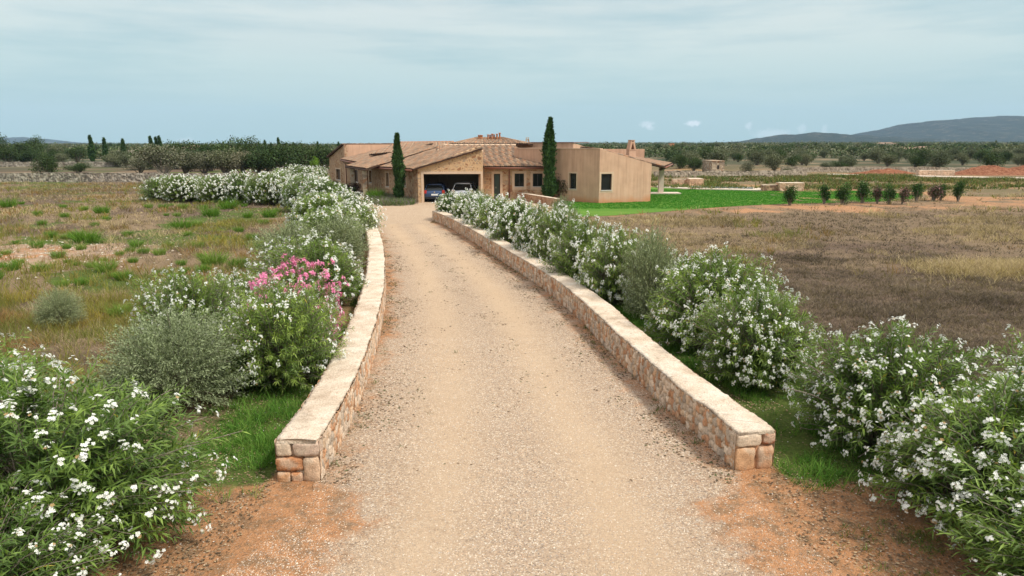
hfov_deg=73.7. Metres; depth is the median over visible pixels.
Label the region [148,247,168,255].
weed clump
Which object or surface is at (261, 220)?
weed clump
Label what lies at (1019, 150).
olive tree
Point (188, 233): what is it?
weed clump
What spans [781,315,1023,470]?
oleander bush
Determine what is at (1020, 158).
olive tree
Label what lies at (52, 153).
olive tree
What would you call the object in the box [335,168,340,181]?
window
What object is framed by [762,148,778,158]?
olive tree
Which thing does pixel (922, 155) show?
olive tree
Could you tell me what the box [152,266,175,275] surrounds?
weed clump
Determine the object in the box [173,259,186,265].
weed clump
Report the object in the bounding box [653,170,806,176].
field wall
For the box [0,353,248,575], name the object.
oleander bush
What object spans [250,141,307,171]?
evergreen tree
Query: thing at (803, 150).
olive tree
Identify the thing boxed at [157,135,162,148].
cypress tree
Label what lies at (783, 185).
garden wall
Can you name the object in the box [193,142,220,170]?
evergreen tree
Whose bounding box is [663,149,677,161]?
olive tree
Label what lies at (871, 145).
evergreen tree
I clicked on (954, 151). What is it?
olive tree
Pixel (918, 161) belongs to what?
olive tree
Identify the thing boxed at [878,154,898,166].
olive tree
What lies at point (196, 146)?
evergreen tree
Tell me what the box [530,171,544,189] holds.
window
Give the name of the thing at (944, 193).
young shrub
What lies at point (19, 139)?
hill
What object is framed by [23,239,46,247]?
weed clump
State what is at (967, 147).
evergreen tree
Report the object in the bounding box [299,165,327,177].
oleander bush
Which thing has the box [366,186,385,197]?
grass clump
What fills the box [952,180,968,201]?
young shrub
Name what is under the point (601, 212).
lawn
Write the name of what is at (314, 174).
oleander bush
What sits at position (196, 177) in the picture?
oleander bush
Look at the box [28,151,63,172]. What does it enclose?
carob tree
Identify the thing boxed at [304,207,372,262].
olive shrub
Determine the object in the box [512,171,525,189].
window
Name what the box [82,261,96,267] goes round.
weed clump
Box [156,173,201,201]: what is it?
oleander bush
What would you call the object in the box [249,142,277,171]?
evergreen tree
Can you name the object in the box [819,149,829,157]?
olive tree
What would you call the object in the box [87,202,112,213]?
weed clump
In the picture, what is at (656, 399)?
gravel weeds
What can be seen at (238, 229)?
weed clump
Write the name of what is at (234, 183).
oleander bush
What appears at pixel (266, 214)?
weed clump
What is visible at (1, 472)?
oleander bush
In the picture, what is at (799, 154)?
olive tree
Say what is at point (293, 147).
evergreen tree
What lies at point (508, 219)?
oleander bush
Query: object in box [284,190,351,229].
oleander bush
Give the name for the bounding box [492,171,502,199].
door
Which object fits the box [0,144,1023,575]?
ground
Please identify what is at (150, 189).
oleander bush
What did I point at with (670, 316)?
oleander bush
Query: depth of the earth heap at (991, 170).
105.96 m
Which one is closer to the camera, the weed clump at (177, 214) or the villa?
the weed clump at (177, 214)
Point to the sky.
(204, 71)
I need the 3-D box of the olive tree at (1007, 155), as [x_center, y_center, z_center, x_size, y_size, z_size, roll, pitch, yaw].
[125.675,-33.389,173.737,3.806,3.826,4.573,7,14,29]
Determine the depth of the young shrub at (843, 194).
53.06 m
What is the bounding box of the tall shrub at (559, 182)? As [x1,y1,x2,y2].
[556,173,567,196]
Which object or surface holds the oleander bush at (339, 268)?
on the ground at (282, 504)
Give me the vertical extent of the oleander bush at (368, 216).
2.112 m
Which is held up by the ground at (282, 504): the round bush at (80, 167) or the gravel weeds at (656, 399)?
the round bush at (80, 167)
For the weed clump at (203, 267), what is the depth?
24.96 m
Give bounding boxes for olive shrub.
[28,285,88,328]
[75,297,269,420]
[248,215,326,267]
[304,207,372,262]
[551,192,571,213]
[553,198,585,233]
[615,216,683,321]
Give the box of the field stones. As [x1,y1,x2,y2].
[0,235,211,286]
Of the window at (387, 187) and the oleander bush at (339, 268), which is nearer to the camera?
the oleander bush at (339, 268)
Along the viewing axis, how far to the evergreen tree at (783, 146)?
300.76 m
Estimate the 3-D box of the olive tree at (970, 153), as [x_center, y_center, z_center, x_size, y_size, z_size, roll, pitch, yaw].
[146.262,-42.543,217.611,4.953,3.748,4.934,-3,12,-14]
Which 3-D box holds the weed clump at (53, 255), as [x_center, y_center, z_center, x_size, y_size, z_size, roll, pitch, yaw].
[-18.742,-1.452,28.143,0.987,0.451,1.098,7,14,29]
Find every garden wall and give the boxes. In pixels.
[274,219,385,481]
[432,210,775,470]
[516,193,560,205]
[671,179,686,184]
[685,178,703,185]
[761,185,777,190]
[775,182,803,190]
[916,170,954,175]
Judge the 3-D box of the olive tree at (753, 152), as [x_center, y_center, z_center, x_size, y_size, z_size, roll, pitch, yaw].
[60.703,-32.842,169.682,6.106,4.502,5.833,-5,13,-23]
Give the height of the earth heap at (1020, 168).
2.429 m
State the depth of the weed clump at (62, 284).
22.61 m
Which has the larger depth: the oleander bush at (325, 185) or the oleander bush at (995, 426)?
the oleander bush at (325, 185)
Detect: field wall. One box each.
[0,161,179,166]
[0,172,272,181]
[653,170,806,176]
[780,166,968,172]
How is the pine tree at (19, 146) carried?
on the ground at (282, 504)
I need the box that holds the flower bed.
[362,190,418,205]
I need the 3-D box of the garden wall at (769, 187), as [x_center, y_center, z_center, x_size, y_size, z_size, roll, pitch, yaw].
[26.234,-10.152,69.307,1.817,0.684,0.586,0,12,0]
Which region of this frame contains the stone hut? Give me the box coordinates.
[702,160,724,170]
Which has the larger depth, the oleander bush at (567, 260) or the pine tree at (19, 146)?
the pine tree at (19, 146)
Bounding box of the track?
[830,174,1023,178]
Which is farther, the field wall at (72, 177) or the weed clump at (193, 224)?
the field wall at (72, 177)
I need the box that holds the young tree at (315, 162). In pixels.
[309,156,319,169]
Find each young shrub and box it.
[781,184,797,205]
[817,185,831,203]
[834,181,852,204]
[854,181,874,202]
[871,184,884,203]
[882,182,896,203]
[898,183,912,203]
[909,182,924,201]
[926,184,944,200]
[939,184,946,199]
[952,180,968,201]
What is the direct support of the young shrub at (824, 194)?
on the ground at (282, 504)
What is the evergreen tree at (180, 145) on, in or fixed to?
on the ground at (282, 504)
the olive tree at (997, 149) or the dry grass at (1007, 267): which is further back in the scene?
the olive tree at (997, 149)
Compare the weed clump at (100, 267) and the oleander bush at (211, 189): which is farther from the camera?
the oleander bush at (211, 189)
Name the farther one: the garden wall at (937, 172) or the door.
the garden wall at (937, 172)
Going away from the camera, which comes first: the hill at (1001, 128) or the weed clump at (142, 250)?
the weed clump at (142, 250)
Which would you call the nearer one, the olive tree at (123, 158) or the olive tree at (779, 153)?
the olive tree at (123, 158)
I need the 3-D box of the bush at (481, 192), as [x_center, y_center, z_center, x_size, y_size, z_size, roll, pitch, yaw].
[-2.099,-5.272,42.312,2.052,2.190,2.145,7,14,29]
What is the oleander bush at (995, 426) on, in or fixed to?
on the ground at (282, 504)
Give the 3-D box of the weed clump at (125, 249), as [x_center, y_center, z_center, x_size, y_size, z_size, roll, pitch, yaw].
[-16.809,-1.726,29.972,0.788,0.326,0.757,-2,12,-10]
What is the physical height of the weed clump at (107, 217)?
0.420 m
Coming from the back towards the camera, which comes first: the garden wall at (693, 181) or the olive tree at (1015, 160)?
the olive tree at (1015, 160)
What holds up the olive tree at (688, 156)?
on the ground at (282, 504)
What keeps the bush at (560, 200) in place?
on the ground at (282, 504)
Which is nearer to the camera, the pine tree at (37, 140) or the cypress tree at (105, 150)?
the cypress tree at (105, 150)
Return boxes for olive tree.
[18,148,44,161]
[44,149,69,161]
[54,153,68,161]
[99,152,120,166]
[113,150,128,157]
[115,154,132,167]
[121,155,157,172]
[126,142,196,172]
[167,149,204,173]
[186,149,216,172]
[205,146,244,172]
[223,150,254,172]
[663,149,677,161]
[667,155,676,166]
[671,152,689,168]
[681,151,702,167]
[682,149,701,156]
[686,157,702,170]
[704,146,731,165]
[728,150,742,160]
[731,153,743,161]
[739,161,754,170]
[744,147,764,160]
[746,148,766,164]
[761,153,787,170]
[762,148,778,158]
[770,147,785,157]
[791,147,808,152]
[793,151,814,164]
[800,153,813,165]
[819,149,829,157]
[819,161,835,166]
[842,158,859,166]
[846,146,860,156]
[859,152,869,160]
[867,148,888,163]
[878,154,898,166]
[893,149,905,161]
[904,151,920,161]
[908,146,936,165]
[909,156,925,166]
[924,148,955,166]
[947,146,963,159]
[953,151,970,164]
[962,149,978,159]
[972,149,989,161]
[978,150,1007,166]
[992,148,1004,157]
[999,150,1014,162]
[1010,156,1021,164]
[1012,147,1023,154]
[1013,153,1023,165]
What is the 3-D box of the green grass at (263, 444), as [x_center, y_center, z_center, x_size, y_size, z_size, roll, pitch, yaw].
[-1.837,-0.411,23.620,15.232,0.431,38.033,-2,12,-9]
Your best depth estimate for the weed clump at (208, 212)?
44.52 m
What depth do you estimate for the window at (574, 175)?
56.07 m
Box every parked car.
[424,183,448,201]
[452,182,478,197]
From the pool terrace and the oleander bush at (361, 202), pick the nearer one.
the oleander bush at (361, 202)
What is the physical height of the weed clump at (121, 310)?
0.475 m
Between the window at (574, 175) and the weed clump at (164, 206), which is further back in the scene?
the window at (574, 175)
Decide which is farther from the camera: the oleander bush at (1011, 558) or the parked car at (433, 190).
the parked car at (433, 190)
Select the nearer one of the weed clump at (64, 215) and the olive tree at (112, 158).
the weed clump at (64, 215)
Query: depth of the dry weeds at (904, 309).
21.63 m
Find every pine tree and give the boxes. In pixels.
[0,132,10,152]
[0,146,22,161]
[6,139,42,161]
[26,134,46,161]
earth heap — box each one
[846,168,914,173]
[955,165,1023,175]
[1010,165,1023,171]
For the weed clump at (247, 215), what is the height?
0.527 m
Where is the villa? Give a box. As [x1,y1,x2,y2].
[326,133,680,202]
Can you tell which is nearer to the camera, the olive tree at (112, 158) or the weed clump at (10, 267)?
the weed clump at (10, 267)
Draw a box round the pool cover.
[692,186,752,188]
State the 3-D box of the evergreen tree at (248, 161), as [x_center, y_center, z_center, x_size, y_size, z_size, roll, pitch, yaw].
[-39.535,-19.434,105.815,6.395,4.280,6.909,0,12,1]
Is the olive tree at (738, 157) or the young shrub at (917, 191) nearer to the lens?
the young shrub at (917, 191)
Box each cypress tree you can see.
[87,135,96,161]
[101,137,109,161]
[120,138,126,152]
[148,136,153,147]
[154,136,157,146]
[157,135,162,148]
[390,132,405,198]
[540,116,559,196]
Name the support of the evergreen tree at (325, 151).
on the ground at (282, 504)
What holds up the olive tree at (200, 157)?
on the ground at (282, 504)
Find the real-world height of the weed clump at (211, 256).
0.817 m
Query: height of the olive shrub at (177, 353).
1.961 m
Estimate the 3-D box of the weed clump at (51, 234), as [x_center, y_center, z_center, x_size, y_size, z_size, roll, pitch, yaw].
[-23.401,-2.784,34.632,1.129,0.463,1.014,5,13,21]
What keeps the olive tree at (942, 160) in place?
on the ground at (282, 504)
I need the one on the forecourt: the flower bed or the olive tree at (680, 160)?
the flower bed
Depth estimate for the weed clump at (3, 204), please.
50.81 m
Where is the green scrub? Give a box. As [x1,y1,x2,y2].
[651,172,1023,189]
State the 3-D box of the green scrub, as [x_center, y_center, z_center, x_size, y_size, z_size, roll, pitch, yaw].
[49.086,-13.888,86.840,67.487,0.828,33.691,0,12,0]
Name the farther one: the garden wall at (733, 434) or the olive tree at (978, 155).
the olive tree at (978, 155)
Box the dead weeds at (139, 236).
[0,182,292,448]
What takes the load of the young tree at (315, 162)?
on the ground at (282, 504)
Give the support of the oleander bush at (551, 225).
on the ground at (282, 504)
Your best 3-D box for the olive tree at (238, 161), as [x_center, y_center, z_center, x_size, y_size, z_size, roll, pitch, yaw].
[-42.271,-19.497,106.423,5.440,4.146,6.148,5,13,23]
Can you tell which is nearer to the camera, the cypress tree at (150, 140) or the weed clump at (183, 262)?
the weed clump at (183, 262)
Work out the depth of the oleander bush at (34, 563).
6.63 m
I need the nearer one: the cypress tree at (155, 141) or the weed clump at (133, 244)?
the weed clump at (133, 244)
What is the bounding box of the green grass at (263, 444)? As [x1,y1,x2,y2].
[109,238,946,575]
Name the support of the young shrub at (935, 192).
on the ground at (282, 504)
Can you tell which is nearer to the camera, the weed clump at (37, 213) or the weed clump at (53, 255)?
the weed clump at (53, 255)
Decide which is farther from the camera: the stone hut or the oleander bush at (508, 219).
the stone hut
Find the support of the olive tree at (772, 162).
on the ground at (282, 504)
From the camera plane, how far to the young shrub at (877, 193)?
54.54 m
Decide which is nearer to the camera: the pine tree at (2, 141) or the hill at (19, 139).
the pine tree at (2, 141)
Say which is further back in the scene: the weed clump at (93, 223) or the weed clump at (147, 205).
the weed clump at (147, 205)
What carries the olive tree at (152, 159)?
on the ground at (282, 504)
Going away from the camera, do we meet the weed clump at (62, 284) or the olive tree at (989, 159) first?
the weed clump at (62, 284)
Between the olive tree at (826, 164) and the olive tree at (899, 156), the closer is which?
the olive tree at (826, 164)
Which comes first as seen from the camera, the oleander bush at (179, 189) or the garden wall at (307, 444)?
the garden wall at (307, 444)
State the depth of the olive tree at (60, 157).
163.47 m
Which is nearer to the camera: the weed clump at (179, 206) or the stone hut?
the weed clump at (179, 206)
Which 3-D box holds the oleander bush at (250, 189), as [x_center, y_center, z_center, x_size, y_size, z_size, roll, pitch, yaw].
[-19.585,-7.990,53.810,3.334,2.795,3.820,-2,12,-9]
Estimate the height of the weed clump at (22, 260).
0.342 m
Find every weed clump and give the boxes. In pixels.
[0,197,19,207]
[0,248,11,254]
[0,259,27,270]
[12,258,27,263]
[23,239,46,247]
[28,261,54,271]
[31,210,42,215]
[35,219,48,224]
[41,230,59,237]
[46,249,68,258]
[49,278,73,287]
[58,242,71,248]
[59,211,69,217]
[62,230,81,238]
[63,224,108,243]
[70,275,90,285]
[73,243,88,249]
[78,205,90,210]
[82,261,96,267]
[86,257,122,272]
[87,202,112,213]
[88,221,99,226]
[96,237,106,243]
[102,215,113,220]
[103,301,135,316]
[110,270,134,280]
[113,249,125,255]
[120,229,135,236]
[121,247,134,252]
[124,255,140,262]
[125,237,145,247]
[135,246,150,253]
[143,203,154,207]
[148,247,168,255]
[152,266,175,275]
[156,203,169,208]
[162,216,194,229]
[171,211,180,216]
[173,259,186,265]
[176,202,188,208]
[176,265,191,273]
[182,231,191,235]
[188,240,207,247]
[192,219,205,225]
[192,246,234,265]
[194,262,214,272]
[197,204,223,216]
[212,197,241,208]
[224,254,251,268]
[228,225,246,232]
[240,211,255,217]
[241,232,258,239]
[249,239,273,252]
[254,217,270,223]
[256,208,279,217]
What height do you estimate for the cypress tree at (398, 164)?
5.713 m
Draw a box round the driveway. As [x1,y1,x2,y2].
[223,223,846,575]
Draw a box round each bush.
[0,327,84,468]
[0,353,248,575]
[0,440,30,487]
[0,459,132,575]
[63,162,93,172]
[123,263,249,350]
[133,174,177,200]
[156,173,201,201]
[185,174,206,199]
[192,173,232,202]
[207,267,267,320]
[213,273,353,392]
[216,169,250,202]
[239,170,278,203]
[244,226,370,307]
[247,253,348,342]
[254,168,297,204]
[266,166,291,176]
[272,175,299,204]
[279,172,320,209]
[282,163,310,180]
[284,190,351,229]
[289,174,351,209]
[289,205,363,237]
[297,171,331,182]
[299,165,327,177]
[313,188,382,216]
[317,165,330,179]
[325,199,386,236]
[432,189,464,213]
[447,187,494,218]
[458,194,499,225]
[466,187,491,198]
[466,193,520,233]
[483,194,537,245]
[510,200,571,254]
[525,199,585,270]
[536,210,626,287]
[572,223,672,304]
[641,242,790,352]
[648,248,709,303]
[681,280,830,389]
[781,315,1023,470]
[858,366,1023,560]
[914,446,1023,575]
[981,324,1023,395]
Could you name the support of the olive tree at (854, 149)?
on the ground at (282, 504)
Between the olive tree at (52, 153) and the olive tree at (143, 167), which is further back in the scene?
the olive tree at (52, 153)
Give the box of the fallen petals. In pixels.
[106,372,984,575]
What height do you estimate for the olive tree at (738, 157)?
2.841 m
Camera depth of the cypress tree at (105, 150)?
171.15 m
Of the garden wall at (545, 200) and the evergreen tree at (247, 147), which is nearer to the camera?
the garden wall at (545, 200)
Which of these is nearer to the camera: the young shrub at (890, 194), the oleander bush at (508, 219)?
the oleander bush at (508, 219)
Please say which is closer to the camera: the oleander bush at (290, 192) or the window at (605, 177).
the oleander bush at (290, 192)
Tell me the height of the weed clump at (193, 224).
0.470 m
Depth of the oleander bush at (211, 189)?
54.14 m
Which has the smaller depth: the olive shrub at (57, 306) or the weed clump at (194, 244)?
the olive shrub at (57, 306)
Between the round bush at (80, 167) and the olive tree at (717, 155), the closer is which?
the round bush at (80, 167)
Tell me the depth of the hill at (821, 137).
3236.64 m
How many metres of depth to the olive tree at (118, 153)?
163.43 m
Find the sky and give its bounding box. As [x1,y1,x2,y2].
[0,0,1023,144]
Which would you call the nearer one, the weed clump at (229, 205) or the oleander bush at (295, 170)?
the weed clump at (229, 205)
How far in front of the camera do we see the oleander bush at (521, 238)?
26.47 m
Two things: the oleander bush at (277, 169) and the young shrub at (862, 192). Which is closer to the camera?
the young shrub at (862, 192)
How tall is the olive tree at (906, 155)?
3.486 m
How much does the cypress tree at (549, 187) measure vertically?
6.969 m
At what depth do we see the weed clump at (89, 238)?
32.35 m
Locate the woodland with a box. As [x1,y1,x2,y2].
[1,140,1023,158]
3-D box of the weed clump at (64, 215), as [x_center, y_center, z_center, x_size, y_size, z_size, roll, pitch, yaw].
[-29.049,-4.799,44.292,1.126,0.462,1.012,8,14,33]
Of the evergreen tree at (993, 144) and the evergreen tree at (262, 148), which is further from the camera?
the evergreen tree at (993, 144)
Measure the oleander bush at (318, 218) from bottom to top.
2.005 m
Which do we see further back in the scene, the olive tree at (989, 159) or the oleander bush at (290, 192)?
the olive tree at (989, 159)
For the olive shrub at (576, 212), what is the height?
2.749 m
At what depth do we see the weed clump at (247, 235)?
33.49 m
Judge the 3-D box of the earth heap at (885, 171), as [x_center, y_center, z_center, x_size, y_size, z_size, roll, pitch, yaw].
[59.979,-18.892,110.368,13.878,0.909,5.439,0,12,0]
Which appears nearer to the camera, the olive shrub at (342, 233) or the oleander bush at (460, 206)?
the olive shrub at (342, 233)
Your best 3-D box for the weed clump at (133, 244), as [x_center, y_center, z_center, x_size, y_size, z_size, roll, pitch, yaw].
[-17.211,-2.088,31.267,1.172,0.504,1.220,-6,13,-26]
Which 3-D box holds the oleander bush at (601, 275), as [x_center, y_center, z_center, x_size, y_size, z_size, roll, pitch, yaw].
[3.087,-0.654,19.690,2.935,2.461,2.744,-10,15,-39]
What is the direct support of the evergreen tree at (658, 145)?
on the ground at (282, 504)
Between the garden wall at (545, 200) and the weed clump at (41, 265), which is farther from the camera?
the garden wall at (545, 200)
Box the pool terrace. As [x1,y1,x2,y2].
[657,186,761,190]
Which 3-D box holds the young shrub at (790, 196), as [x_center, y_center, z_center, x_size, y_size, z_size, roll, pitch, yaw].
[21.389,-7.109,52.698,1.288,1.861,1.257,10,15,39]
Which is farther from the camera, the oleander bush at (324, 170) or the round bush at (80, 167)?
the round bush at (80, 167)
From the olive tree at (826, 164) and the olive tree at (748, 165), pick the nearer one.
the olive tree at (748, 165)
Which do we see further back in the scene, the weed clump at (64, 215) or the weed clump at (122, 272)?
the weed clump at (64, 215)
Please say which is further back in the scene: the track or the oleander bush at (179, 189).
the track
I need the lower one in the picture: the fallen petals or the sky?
the fallen petals
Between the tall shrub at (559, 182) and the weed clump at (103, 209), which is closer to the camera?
the weed clump at (103, 209)
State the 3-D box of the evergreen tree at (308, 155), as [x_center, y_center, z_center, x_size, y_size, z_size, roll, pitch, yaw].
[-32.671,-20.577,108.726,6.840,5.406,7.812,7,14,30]
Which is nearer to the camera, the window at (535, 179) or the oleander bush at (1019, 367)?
the oleander bush at (1019, 367)
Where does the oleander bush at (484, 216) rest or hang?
on the ground at (282, 504)
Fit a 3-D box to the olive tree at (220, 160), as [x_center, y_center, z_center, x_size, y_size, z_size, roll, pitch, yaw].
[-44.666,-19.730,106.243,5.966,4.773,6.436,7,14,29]
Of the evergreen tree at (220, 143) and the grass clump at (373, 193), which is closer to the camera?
the grass clump at (373, 193)
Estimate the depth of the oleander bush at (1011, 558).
7.06 m
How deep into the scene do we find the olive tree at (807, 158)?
150.28 m
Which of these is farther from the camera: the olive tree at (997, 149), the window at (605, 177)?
the olive tree at (997, 149)
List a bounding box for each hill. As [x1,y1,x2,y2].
[1,137,140,144]
[723,132,985,142]
[852,116,1023,141]
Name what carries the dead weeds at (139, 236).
on the ground at (282, 504)
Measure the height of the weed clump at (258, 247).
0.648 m
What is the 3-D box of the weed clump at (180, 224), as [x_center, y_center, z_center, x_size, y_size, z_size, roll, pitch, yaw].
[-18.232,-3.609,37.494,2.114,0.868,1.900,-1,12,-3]
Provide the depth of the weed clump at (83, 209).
48.59 m
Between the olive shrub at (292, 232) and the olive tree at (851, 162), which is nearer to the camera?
the olive shrub at (292, 232)
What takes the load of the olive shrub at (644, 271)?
on the ground at (282, 504)
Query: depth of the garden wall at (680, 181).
77.57 m
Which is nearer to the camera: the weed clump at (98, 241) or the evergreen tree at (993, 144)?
the weed clump at (98, 241)
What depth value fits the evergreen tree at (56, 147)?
202.24 m
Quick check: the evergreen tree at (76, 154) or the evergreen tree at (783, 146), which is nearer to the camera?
the evergreen tree at (76, 154)
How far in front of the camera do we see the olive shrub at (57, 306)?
17.26 m
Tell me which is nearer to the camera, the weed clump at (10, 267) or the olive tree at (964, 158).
the weed clump at (10, 267)
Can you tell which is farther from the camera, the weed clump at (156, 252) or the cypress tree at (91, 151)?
the cypress tree at (91, 151)
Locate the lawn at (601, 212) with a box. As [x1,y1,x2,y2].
[567,187,912,216]
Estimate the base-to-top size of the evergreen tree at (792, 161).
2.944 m
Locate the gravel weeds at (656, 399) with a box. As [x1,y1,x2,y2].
[331,226,704,466]
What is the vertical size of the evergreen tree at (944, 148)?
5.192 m
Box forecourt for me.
[353,195,551,223]
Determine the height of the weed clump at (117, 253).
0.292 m
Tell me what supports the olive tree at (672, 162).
on the ground at (282, 504)
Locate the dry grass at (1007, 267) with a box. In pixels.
[0,180,1023,422]
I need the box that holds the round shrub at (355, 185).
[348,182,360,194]
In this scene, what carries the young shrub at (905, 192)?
on the ground at (282, 504)
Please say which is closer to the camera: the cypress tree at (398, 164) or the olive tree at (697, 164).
the cypress tree at (398, 164)
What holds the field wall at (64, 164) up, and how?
on the ground at (282, 504)
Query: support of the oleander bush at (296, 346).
on the ground at (282, 504)
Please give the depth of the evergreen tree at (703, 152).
146.46 m
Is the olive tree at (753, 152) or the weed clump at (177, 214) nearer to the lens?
the weed clump at (177, 214)
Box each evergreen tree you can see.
[42,144,68,154]
[59,145,87,161]
[127,145,158,168]
[156,139,197,168]
[182,141,213,167]
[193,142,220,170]
[199,139,234,152]
[211,135,261,168]
[238,149,269,172]
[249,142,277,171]
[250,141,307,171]
[280,140,311,168]
[283,142,329,167]
[307,143,332,170]
[651,142,661,153]
[697,145,723,159]
[778,145,792,151]
[784,155,802,166]
[829,161,849,166]
[863,143,877,148]
[939,144,961,151]
[966,144,979,151]
[986,142,1007,149]
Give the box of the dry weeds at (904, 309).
[550,200,1023,481]
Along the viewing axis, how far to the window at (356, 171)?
73.27 m
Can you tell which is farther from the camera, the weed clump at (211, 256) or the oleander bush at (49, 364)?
the weed clump at (211, 256)
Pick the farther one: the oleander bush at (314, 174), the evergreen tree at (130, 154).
the evergreen tree at (130, 154)
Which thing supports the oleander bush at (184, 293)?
on the ground at (282, 504)
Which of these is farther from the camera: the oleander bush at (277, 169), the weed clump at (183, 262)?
the oleander bush at (277, 169)
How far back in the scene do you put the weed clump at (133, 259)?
27.21 m
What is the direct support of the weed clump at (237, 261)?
on the ground at (282, 504)
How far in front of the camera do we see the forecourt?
46.49 m
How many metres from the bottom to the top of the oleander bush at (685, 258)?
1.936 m
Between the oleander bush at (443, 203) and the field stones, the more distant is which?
the oleander bush at (443, 203)
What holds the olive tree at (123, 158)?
on the ground at (282, 504)
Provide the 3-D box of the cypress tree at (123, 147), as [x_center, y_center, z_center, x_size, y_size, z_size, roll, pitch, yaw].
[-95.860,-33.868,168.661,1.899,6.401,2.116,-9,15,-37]
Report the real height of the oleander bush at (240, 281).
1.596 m
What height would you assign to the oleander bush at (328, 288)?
2.201 m
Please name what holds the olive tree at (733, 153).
on the ground at (282, 504)
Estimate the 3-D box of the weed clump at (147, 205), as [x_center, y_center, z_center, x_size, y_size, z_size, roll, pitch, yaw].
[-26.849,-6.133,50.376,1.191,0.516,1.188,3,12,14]
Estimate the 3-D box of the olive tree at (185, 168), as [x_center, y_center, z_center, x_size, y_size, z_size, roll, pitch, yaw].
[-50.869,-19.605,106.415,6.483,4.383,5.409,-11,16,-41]
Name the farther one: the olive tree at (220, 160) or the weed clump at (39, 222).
the olive tree at (220, 160)
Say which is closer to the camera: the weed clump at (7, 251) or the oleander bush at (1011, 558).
the oleander bush at (1011, 558)
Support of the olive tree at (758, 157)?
on the ground at (282, 504)
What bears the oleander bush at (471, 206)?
on the ground at (282, 504)
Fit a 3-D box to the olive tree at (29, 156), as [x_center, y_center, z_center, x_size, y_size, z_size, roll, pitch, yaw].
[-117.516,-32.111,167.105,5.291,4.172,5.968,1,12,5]
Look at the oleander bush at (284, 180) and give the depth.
51.83 m
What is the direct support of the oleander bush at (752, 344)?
on the ground at (282, 504)
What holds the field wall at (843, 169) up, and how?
on the ground at (282, 504)
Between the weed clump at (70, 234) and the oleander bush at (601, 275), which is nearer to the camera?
the oleander bush at (601, 275)
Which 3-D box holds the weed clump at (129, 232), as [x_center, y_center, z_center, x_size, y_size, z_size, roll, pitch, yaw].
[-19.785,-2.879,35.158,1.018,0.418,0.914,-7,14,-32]
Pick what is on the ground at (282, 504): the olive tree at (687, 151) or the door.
the olive tree at (687, 151)
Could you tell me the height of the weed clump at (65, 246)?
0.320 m
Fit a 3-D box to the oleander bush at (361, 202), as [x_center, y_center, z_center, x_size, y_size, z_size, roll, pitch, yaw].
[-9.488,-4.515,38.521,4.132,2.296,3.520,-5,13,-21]
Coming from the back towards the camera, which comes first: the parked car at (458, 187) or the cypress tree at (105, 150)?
the cypress tree at (105, 150)
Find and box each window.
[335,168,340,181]
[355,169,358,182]
[385,171,389,188]
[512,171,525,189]
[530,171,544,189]
[568,172,577,190]
[599,172,613,192]
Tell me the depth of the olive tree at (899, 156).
187.07 m
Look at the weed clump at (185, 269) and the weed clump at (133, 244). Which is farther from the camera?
the weed clump at (133, 244)
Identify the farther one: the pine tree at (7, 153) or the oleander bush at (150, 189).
the pine tree at (7, 153)
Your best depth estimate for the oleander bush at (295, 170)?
69.19 m
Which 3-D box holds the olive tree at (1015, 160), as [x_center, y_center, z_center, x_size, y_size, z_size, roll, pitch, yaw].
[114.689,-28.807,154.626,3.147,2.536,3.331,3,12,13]
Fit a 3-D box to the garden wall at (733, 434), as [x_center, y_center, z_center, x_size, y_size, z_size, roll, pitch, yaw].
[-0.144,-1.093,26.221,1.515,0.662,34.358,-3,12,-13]
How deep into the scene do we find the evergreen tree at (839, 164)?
123.27 m
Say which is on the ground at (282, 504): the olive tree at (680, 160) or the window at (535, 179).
the olive tree at (680, 160)
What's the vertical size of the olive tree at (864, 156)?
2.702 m
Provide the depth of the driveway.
9.96 m
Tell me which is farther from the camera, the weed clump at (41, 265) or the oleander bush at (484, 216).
the oleander bush at (484, 216)
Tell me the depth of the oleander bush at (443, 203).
41.88 m
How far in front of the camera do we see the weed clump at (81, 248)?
30.37 m
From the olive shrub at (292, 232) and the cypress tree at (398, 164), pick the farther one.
the cypress tree at (398, 164)
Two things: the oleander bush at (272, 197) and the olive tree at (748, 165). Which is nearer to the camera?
the oleander bush at (272, 197)

